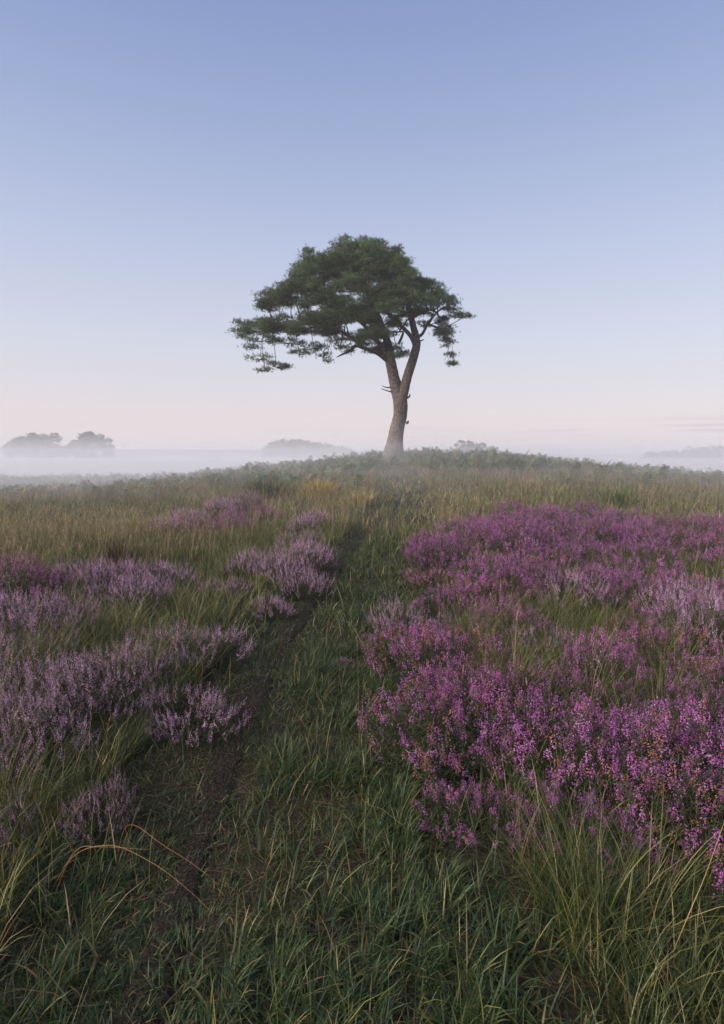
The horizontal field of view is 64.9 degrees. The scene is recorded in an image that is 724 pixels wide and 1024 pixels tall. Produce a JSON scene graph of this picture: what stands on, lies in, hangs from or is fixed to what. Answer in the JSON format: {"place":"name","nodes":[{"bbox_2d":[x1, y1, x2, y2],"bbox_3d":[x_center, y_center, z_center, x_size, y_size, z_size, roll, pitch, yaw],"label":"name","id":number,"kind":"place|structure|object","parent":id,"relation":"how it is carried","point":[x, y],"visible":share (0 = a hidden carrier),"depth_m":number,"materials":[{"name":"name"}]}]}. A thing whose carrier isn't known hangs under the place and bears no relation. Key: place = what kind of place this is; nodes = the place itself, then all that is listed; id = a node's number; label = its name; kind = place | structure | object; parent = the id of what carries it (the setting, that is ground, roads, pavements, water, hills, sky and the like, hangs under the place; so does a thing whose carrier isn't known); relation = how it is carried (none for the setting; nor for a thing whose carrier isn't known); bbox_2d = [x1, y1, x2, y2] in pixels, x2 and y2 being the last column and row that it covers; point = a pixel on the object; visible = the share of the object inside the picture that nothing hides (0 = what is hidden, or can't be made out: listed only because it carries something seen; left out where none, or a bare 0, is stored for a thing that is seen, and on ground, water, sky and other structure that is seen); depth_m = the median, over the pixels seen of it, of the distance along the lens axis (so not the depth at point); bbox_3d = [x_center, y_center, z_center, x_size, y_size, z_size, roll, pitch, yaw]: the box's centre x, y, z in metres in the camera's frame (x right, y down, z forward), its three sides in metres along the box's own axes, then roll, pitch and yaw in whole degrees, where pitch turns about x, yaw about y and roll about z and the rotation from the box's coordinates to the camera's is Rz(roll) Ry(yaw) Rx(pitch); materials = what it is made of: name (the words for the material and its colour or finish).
{"place":"outdoors","nodes":[
{"label":"outdoors","id":0,"kind":"place"},
{"bbox_2d":[107,507,395,1023],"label":"path","id":1,"kind":"structure","parent":0,"point":[218,783],"depth_m":2.34,"materials":[{"name":"soil"}]},
{"bbox_2d":[0,449,723,1023],"bbox_3d":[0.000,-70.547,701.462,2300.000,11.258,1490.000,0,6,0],"label":"ground","id":2,"kind":"structure","parent":0,"point":[140,461],"depth_m":2.30,"materials":[{"name":"plant"}]},
{"bbox_2d":[0,647,30,704],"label":"heather bush","id":3,"kind":"object","parent":2,"relation":"on","point":[1,677],"visible":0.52,"depth_m":3.33,"materials":[{"name":"purple plant"}]},
{"bbox_2d":[0,722,47,806],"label":"heather bush","id":4,"kind":"object","parent":2,"relation":"on","point":[19,757],"visible":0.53,"depth_m":2.53,"materials":[{"name":"purple plant"}]},
{"bbox_2d":[0,778,47,863],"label":"heather bush","id":5,"kind":"object","parent":2,"relation":"on","point":[12,825],"visible":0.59,"depth_m":2.18,"materials":[{"name":"purple plant"}]},
{"bbox_2d":[0,432,64,470],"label":"oak tree","id":6,"kind":"object","parent":2,"relation":"on","point":[34,440],"visible":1,"depth_m":185.60,"materials":[{"name":"plant"}]},
{"bbox_2d":[0,548,65,602],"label":"heather bush","id":7,"kind":"object","parent":2,"relation":"on","point":[32,577],"visible":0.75,"depth_m":5.72,"materials":[{"name":"purple plant"}]},
{"bbox_2d":[0,573,75,641],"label":"heather bush","id":8,"kind":"object","parent":2,"relation":"on","point":[16,603],"visible":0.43,"depth_m":4.39,"materials":[{"name":"purple plant"}]},
{"bbox_2d":[0,623,78,671],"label":"heather bush","id":9,"kind":"object","parent":2,"relation":"on","point":[41,644],"visible":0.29,"depth_m":3.96,"materials":[{"name":"purple plant"}]},
{"bbox_2d":[0,675,98,786],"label":"heather bush","id":10,"kind":"object","parent":2,"relation":"on","point":[40,737],"visible":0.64,"depth_m":2.73,"materials":[{"name":"purple plant"}]},
{"bbox_2d":[0,641,109,743],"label":"heather bush","id":11,"kind":"object","parent":2,"relation":"on","point":[78,704],"visible":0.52,"depth_m":3.13,"materials":[{"name":"purple plant"}]},
{"bbox_2d":[0,584,111,651],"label":"heather bush","id":12,"kind":"object","parent":2,"relation":"on","point":[27,622],"visible":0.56,"depth_m":4.34,"materials":[{"name":"purple plant"}]},
{"bbox_2d":[1,617,167,743],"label":"heather bush","id":13,"kind":"object","parent":2,"relation":"on","point":[87,683],"visible":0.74,"depth_m":3.12,"materials":[{"name":"purple plant"}]},
{"bbox_2d":[60,431,115,469],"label":"oak tree","id":14,"kind":"object","parent":2,"relation":"on","point":[84,443],"visible":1,"depth_m":194.72,"materials":[{"name":"plant"}]},
{"bbox_2d":[51,767,139,849],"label":"heather bush","id":15,"kind":"object","parent":2,"relation":"on","point":[96,811],"visible":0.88,"depth_m":2.27,"materials":[{"name":"purple plant"}]},
{"bbox_2d":[66,554,148,592],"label":"heather bush","id":16,"kind":"object","parent":2,"relation":"on","point":[102,571],"visible":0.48,"depth_m":6.28,"materials":[{"name":"purple plant"}]},
{"bbox_2d":[74,569,141,605],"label":"heather bush","id":17,"kind":"object","parent":2,"relation":"on","point":[101,589],"visible":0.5,"depth_m":5.88,"materials":[{"name":"purple plant"}]},
{"bbox_2d":[50,637,186,702],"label":"heather bush","id":18,"kind":"object","parent":2,"relation":"on","point":[167,659],"visible":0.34,"depth_m":3.69,"materials":[{"name":"purple plant"}]},
{"bbox_2d":[90,533,154,568],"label":"grass tussock","id":19,"kind":"object","parent":2,"relation":"on","point":[112,555],"depth_m":7.40,"materials":[{"name":"plant"}]},
{"bbox_2d":[101,573,174,611],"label":"heather bush","id":20,"kind":"object","parent":2,"relation":"on","point":[144,586],"visible":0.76,"depth_m":5.58,"materials":[{"name":"purple plant"}]},
{"bbox_2d":[123,555,197,593],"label":"heather bush","id":21,"kind":"object","parent":2,"relation":"on","point":[165,570],"visible":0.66,"depth_m":6.29,"materials":[{"name":"purple plant"}]},
{"bbox_2d":[143,515,195,534],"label":"heather bush","id":22,"kind":"object","parent":2,"relation":"on","point":[172,525],"visible":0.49,"depth_m":10.13,"materials":[{"name":"purple plant"}]},
{"bbox_2d":[163,503,213,529],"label":"heather bush","id":23,"kind":"object","parent":2,"relation":"on","point":[195,515],"visible":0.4,"depth_m":10.92,"materials":[{"name":"purple plant"}]},
{"bbox_2d":[129,618,256,676],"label":"heather bush","id":24,"kind":"object","parent":2,"relation":"on","point":[214,638],"visible":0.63,"depth_m":4.05,"materials":[{"name":"purple plant"}]},
{"bbox_2d":[138,681,251,749],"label":"heather bush","id":25,"kind":"object","parent":2,"relation":"on","point":[206,706],"visible":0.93,"depth_m":3.06,"materials":[{"name":"purple plant"}]},
{"bbox_2d":[202,495,240,519],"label":"heather bush","id":26,"kind":"object","parent":2,"relation":"on","point":[227,507],"visible":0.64,"depth_m":12.56,"materials":[{"name":"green plant"}]},
{"bbox_2d":[197,574,252,600],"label":"heather bush","id":27,"kind":"object","parent":2,"relation":"on","point":[230,583],"visible":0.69,"depth_m":6.01,"materials":[{"name":"purple plant"}]},
{"bbox_2d":[220,547,275,582],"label":"heather bush","id":28,"kind":"object","parent":2,"relation":"on","point":[244,568],"visible":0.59,"depth_m":6.86,"materials":[{"name":"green plant"}]},
{"bbox_2d":[236,474,284,500],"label":"grass tussock","id":29,"kind":"object","parent":2,"relation":"on","point":[269,490],"depth_m":16.21,"materials":[{"name":"plant"}]},
{"bbox_2d":[251,591,296,622],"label":"heather bush","id":30,"kind":"object","parent":2,"relation":"on","point":[279,611],"visible":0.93,"depth_m":5.27,"materials":[{"name":"purple plant"}]},
{"bbox_2d":[247,552,314,587],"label":"heather bush","id":31,"kind":"object","parent":2,"relation":"on","point":[278,567],"visible":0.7,"depth_m":6.50,"materials":[{"name":"purple plant"}]},
{"bbox_2d":[266,536,338,574],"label":"heather bush","id":32,"kind":"object","parent":2,"relation":"on","point":[307,555],"visible":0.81,"depth_m":6.95,"materials":[{"name":"purple plant"}]},
{"bbox_2d":[272,565,336,600],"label":"heather bush","id":33,"kind":"object","parent":2,"relation":"on","point":[311,585],"visible":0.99,"depth_m":5.99,"materials":[{"name":"purple plant"}]},
{"bbox_2d":[286,514,322,533],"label":"heather bush","id":34,"kind":"object","parent":2,"relation":"on","point":[300,524],"visible":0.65,"depth_m":10.24,"materials":[{"name":"purple plant"}]},
{"bbox_2d":[260,438,353,464],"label":"woods","id":35,"kind":"object","parent":2,"relation":"on","point":[274,453],"visible":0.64,"depth_m":254.76,"materials":[{"name":"grey plant"}]},
{"bbox_2d":[280,475,346,499],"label":"grass tussock","id":36,"kind":"object","parent":2,"relation":"on","point":[315,486],"depth_m":16.44,"materials":[{"name":"plant"}]},
{"bbox_2d":[225,232,475,461],"bbox_3d":[-0.632,-7.966,27.470,12.051,11.505,8.400,0,6,0],"label":"pine tree","id":37,"kind":"object","parent":2,"relation":"on","point":[386,294],"visible":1,"depth_m":25.37,"materials":[{"name":"green plant"}]},
{"bbox_2d":[336,488,384,508],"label":"grass tussock","id":38,"kind":"object","parent":2,"relation":"on","point":[359,496],"depth_m":14.35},
{"bbox_2d":[0,446,723,501],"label":"bracken","id":39,"kind":"object","parent":2,"relation":"on","point":[355,460],"visible":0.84,"depth_m":22.82,"materials":[{"name":"plant"}]},
{"bbox_2d":[366,592,427,637],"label":"heather bush","id":40,"kind":"object","parent":2,"relation":"on","point":[386,618],"visible":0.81,"depth_m":4.68,"materials":[{"name":"purple plant"}]},
{"bbox_2d":[360,617,456,668],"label":"heather bush","id":41,"kind":"object","parent":2,"relation":"on","point":[378,646],"visible":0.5,"depth_m":4.16,"materials":[{"name":"purple plant"}]},
{"bbox_2d":[400,564,457,589],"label":"heather bush","id":42,"kind":"object","parent":2,"relation":"on","point":[424,575],"visible":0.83,"depth_m":6.45,"materials":[{"name":"purple plant"}]},
{"bbox_2d":[401,529,467,564],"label":"heather bush","id":43,"kind":"object","parent":2,"relation":"on","point":[426,544],"visible":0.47,"depth_m":7.73,"materials":[{"name":"purple plant"}]},
{"bbox_2d":[366,620,517,694],"bbox_3d":[0.537,0.938,3.736,1.017,0.493,0.689,0,6,1],"label":"heather bush","id":44,"kind":"object","parent":2,"relation":"on","point":[438,642],"visible":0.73,"depth_m":3.71,"materials":[{"name":"purple plant"}]},
{"bbox_2d":[391,649,497,724],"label":"heather bush","id":45,"kind":"object","parent":2,"relation":"on","point":[424,678],"visible":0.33,"depth_m":3.33,"materials":[{"name":"purple plant"}]},
{"bbox_2d":[405,526,485,575],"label":"heather bush","id":46,"kind":"object","parent":2,"relation":"on","point":[442,561],"visible":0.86,"depth_m":7.03,"materials":[{"name":"purple plant"}]},
{"bbox_2d":[349,676,543,786],"bbox_3d":[0.426,1.042,2.769,0.994,0.445,0.697,0,6,-4],"label":"heather bush","id":47,"kind":"object","parent":2,"relation":"on","point":[439,725],"visible":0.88,"depth_m":2.72,"materials":[{"name":"purple plant"}]},
{"bbox_2d":[412,579,491,617],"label":"heather bush","id":48,"kind":"object","parent":2,"relation":"on","point":[440,597],"visible":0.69,"depth_m":5.31,"materials":[{"name":"purple plant"}]},
{"bbox_2d":[442,440,488,452],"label":"thorn tree","id":49,"kind":"object","parent":2,"relation":"on","point":[464,446],"visible":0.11,"depth_m":73.08,"materials":[{"name":"plant"}]},
{"bbox_2d":[410,775,545,856],"bbox_3d":[0.446,1.181,2.244,0.508,0.243,0.380,3,6,28],"label":"heather bush","id":50,"kind":"object","parent":2,"relation":"on","point":[450,800],"visible":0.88,"depth_m":2.23,"materials":[{"name":"purple plant"}]},
{"bbox_2d":[446,546,528,590],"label":"heather bush","id":51,"kind":"object","parent":2,"relation":"on","point":[480,568],"visible":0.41,"depth_m":6.05,"materials":[{"name":"purple plant"}]},
{"bbox_2d":[446,519,530,557],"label":"heather bush","id":52,"kind":"object","parent":2,"relation":"on","point":[489,535],"visible":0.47,"depth_m":8.36,"materials":[{"name":"purple plant"}]},
{"bbox_2d":[447,573,550,612],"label":"heather bush","id":53,"kind":"object","parent":2,"relation":"on","point":[487,591],"visible":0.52,"depth_m":5.36,"materials":[{"name":"purple plant"}]},
{"bbox_2d":[491,496,531,522],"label":"heather bush","id":54,"kind":"object","parent":2,"relation":"on","point":[501,508],"visible":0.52,"depth_m":11.20,"materials":[{"name":"purple plant"}]},
{"bbox_2d":[469,592,557,648],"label":"heather bush","id":55,"kind":"object","parent":2,"relation":"on","point":[510,611],"visible":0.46,"depth_m":4.50,"materials":[{"name":"purple plant"}]},
{"bbox_2d":[425,653,604,750],"bbox_3d":[0.809,1.002,3.077,0.945,0.447,0.708,0,6,2],"label":"heather bush","id":56,"kind":"object","parent":2,"relation":"on","point":[507,677],"visible":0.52,"depth_m":3.09,"materials":[{"name":"purple plant"}]},
{"bbox_2d":[485,507,552,545],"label":"heather bush","id":57,"kind":"object","parent":2,"relation":"on","point":[503,519],"visible":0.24,"depth_m":8.77,"materials":[{"name":"purple plant"}]},
{"bbox_2d":[473,538,564,602],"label":"heather bush","id":58,"kind":"object","parent":2,"relation":"on","point":[517,572],"visible":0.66,"depth_m":5.61,"materials":[{"name":"purple plant"}]},
{"bbox_2d":[481,513,570,559],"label":"heather bush","id":59,"kind":"object","parent":2,"relation":"on","point":[504,547],"visible":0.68,"depth_m":7.73,"materials":[{"name":"purple plant"}]},
{"bbox_2d":[486,549,576,589],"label":"heather bush","id":60,"kind":"object","parent":2,"relation":"on","point":[537,566],"visible":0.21,"depth_m":6.11,"materials":[{"name":"purple plant"}]},
{"bbox_2d":[503,504,570,530],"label":"heather bush","id":61,"kind":"object","parent":2,"relation":"on","point":[543,514],"visible":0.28,"depth_m":10.36,"materials":[{"name":"purple plant"}]},
{"bbox_2d":[443,671,637,817],"bbox_3d":[0.840,1.039,2.648,0.708,0.482,0.947,-2,6,-17],"label":"heather bush","id":62,"kind":"object","parent":2,"relation":"on","point":[532,739],"visible":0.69,"depth_m":2.55,"materials":[{"name":"purple plant"}]},
{"bbox_2d":[497,532,605,572],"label":"heather bush","id":63,"kind":"object","parent":2,"relation":"on","point":[561,554],"visible":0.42,"depth_m":6.90,"materials":[{"name":"purple plant"}]},
{"bbox_2d":[505,624,597,662],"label":"heather bush","id":64,"kind":"object","parent":2,"relation":"on","point":[537,648],"visible":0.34,"depth_m":4.12,"materials":[{"name":"purple plant"}]},
{"bbox_2d":[523,511,596,553],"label":"heather bush","id":65,"kind":"object","parent":2,"relation":"on","point":[586,531],"visible":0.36,"depth_m":8.31,"materials":[{"name":"purple plant"}]},
{"bbox_2d":[518,559,620,616],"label":"heather bush","id":66,"kind":"object","parent":2,"relation":"on","point":[567,587],"visible":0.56,"depth_m":5.29,"materials":[{"name":"purple plant"}]},
{"bbox_2d":[542,512,606,537],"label":"heather bush","id":67,"kind":"object","parent":2,"relation":"on","point":[568,527],"visible":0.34,"depth_m":9.84,"materials":[{"name":"purple plant"}]},
{"bbox_2d":[505,689,656,773],"bbox_3d":[1.130,1.078,2.819,0.558,0.310,0.746,-5,7,-39],"label":"heather bush","id":68,"kind":"object","parent":2,"relation":"on","point":[618,717],"visible":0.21,"depth_m":2.80,"materials":[{"name":"purple plant"}]},
{"bbox_2d":[559,498,622,522],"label":"heather bush","id":69,"kind":"object","parent":2,"relation":"on","point":[582,509],"visible":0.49,"depth_m":11.58,"materials":[{"name":"purple plant"}]},
{"bbox_2d":[511,769,679,884],"bbox_3d":[0.819,1.170,2.123,0.431,0.233,0.576,-3,6,-26],"label":"heather bush","id":70,"kind":"object","parent":2,"relation":"on","point":[588,810],"visible":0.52,"depth_m":2.13,"materials":[{"name":"purple plant"}]},
{"bbox_2d":[570,539,621,566],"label":"heather bush","id":71,"kind":"object","parent":2,"relation":"on","point":[589,551],"visible":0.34,"depth_m":7.14,"materials":[{"name":"purple plant"}]},
{"bbox_2d":[571,508,627,547],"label":"heather bush","id":72,"kind":"object","parent":2,"relation":"on","point":[610,530],"visible":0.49,"depth_m":8.62,"materials":[{"name":"purple plant"}]},
{"bbox_2d":[569,563,634,603],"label":"heather bush","id":73,"kind":"object","parent":2,"relation":"on","point":[600,577],"visible":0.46,"depth_m":5.56,"materials":[{"name":"purple plant"}]},
{"bbox_2d":[552,624,658,679],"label":"heather bush","id":74,"kind":"object","parent":2,"relation":"on","point":[623,633],"visible":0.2,"depth_m":3.91,"materials":[{"name":"purple plant"}]},
{"bbox_2d":[550,624,661,712],"bbox_3d":[1.453,0.952,3.458,0.631,0.484,0.857,2,6,16],"label":"heather bush","id":75,"kind":"object","parent":2,"relation":"on","point":[577,654],"visible":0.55,"depth_m":3.45,"materials":[{"name":"purple plant"}]},
{"bbox_2d":[512,692,723,828],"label":"heather bush","id":76,"kind":"object","parent":2,"relation":"on","point":[642,745],"visible":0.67,"depth_m":2.39,"materials":[{"name":"purple plant"}]},
{"bbox_2d":[593,485,650,512],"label":"grass tussock","id":77,"kind":"object","parent":2,"relation":"on","point":[619,497],"depth_m":14.21,"materials":[{"name":"plant"}]},
{"bbox_2d":[592,506,655,528],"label":"heather bush","id":78,"kind":"object","parent":2,"relation":"on","point":[614,516],"visible":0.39,"depth_m":10.37,"materials":[{"name":"purple plant"}]},
{"bbox_2d":[594,567,666,616],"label":"heather bush","id":79,"kind":"object","parent":2,"relation":"on","point":[629,587],"visible":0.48,"depth_m":5.21,"materials":[{"name":"purple plant"}]},
{"bbox_2d":[595,555,679,586],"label":"heather bush","id":80,"kind":"object","parent":2,"relation":"on","point":[645,574],"visible":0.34,"depth_m":6.12,"materials":[{"name":"purple plant"}]},
{"bbox_2d":[599,516,676,544],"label":"heather bush","id":81,"kind":"object","parent":2,"relation":"on","point":[647,526],"visible":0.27,"depth_m":8.94,"materials":[{"name":"purple plant"}]},
{"bbox_2d":[599,607,676,647],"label":"heather bush","id":82,"kind":"object","parent":2,"relation":"on","point":[630,620],"visible":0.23,"depth_m":4.42,"materials":[{"name":"purple plant"}]},
{"bbox_2d":[605,519,676,550],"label":"heather bush","id":83,"kind":"object","parent":2,"relation":"on","point":[642,536],"visible":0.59,"depth_m":8.38,"materials":[{"name":"purple plant"}]},
{"bbox_2d":[600,529,682,570],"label":"heather bush","id":84,"kind":"object","parent":2,"relation":"on","point":[652,553],"visible":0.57,"depth_m":6.98,"materials":[{"name":"purple plant"}]},
{"bbox_2d":[587,695,723,778],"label":"heather bush","id":85,"kind":"object","parent":2,"relation":"on","point":[641,713],"visible":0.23,"depth_m":2.75,"materials":[{"name":"purple plant"}]},
{"bbox_2d":[594,735,723,904],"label":"heather bush","id":86,"kind":"object","parent":2,"relation":"on","point":[653,785],"visible":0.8,"depth_m":2.06,"materials":[{"name":"purple plant"}]},
{"bbox_2d":[603,696,723,816],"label":"heather bush","id":87,"kind":"object","parent":2,"relation":"on","point":[693,720],"visible":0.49,"depth_m":2.47,"materials":[{"name":"purple plant"}]},
{"bbox_2d":[607,621,722,676],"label":"heather bush","id":88,"kind":"object","parent":2,"relation":"on","point":[662,637],"visible":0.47,"depth_m":3.94,"materials":[{"name":"purple plant"}]},
{"bbox_2d":[626,573,723,619],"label":"heather bush","id":89,"kind":"object","parent":2,"relation":"on","point":[662,590],"visible":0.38,"depth_m":5.08,"materials":[{"name":"purple plant"}]},
{"bbox_2d":[640,503,709,532],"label":"heather bush","id":90,"kind":"object","parent":2,"relation":"on","point":[667,524],"visible":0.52,"depth_m":10.22,"materials":[{"name":"purple plant"}]},
{"bbox_2d":[632,669,723,754],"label":"heather bush","id":91,"kind":"object","parent":2,"relation":"on","point":[673,698],"visible":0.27,"depth_m":3.04,"materials":[{"name":"purple plant"}]},
{"bbox_2d":[634,445,723,471],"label":"woods","id":92,"kind":"object","parent":2,"relation":"on","point":[693,459],"visible":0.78,"depth_m":171.16,"materials":[{"name":"grey plant"}]},
{"bbox_2d":[655,525,709,550],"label":"heather bush","id":93,"kind":"object","parent":2,"relation":"on","point":[681,535],"visible":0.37,"depth_m":8.80,"materials":[{"name":"purple plant"}]},
{"bbox_2d":[646,560,719,602],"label":"heather bush","id":94,"kind":"object","parent":2,"relation":"on","point":[677,577],"visible":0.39,"depth_m":5.48,"materials":[{"name":"purple plant"}]},
{"bbox_2d":[646,587,723,638],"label":"heather bush","id":95,"kind":"object","parent":2,"relation":"on","point":[685,612],"visible":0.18,"depth_m":4.59,"materials":[{"name":"purple plant"}]},
{"bbox_2d":[649,578,723,655],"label":"heather bush","id":96,"kind":"object","parent":2,"relation":"on","point":[713,616],"visible":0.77,"depth_m":4.24,"materials":[{"name":"purple plant"}]},
{"bbox_2d":[659,649,723,709],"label":"heather bush","id":97,"kind":"object","parent":2,"relation":"on","point":[700,674],"visible":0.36,"depth_m":3.40,"materials":[{"name":"purple plant"}]},
{"bbox_2d":[665,667,723,762],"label":"heather bush","id":98,"kind":"object","parent":2,"relation":"on","point":[709,703],"visible":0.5,"depth_m":2.77,"materials":[{"name":"purple plant"}]},
{"bbox_2d":[670,510,721,538],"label":"heather bush","id":99,"kind":"object","parent":2,"relation":"on","point":[697,525],"visible":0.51,"depth_m":9.49,"materials":[{"name":"purple plant"}]},
{"bbox_2d":[676,531,723,558],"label":"heather bush","id":100,"kind":"object","parent":2,"relation":"on","point":[714,541],"visible":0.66,"depth_m":8.09,"materials":[{"name":"purple plant"}]},
{"bbox_2d":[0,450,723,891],"bbox_3d":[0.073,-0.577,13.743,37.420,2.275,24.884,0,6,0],"label":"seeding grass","id":101,"kind":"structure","parent":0,"point":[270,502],"depth_m":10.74,"materials":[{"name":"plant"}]},
{"bbox_2d":[0,0,723,453],"label":"sky","id":102,"kind":"structure","parent":0,"point":[557,166],"materials":[{"name":"blue"}]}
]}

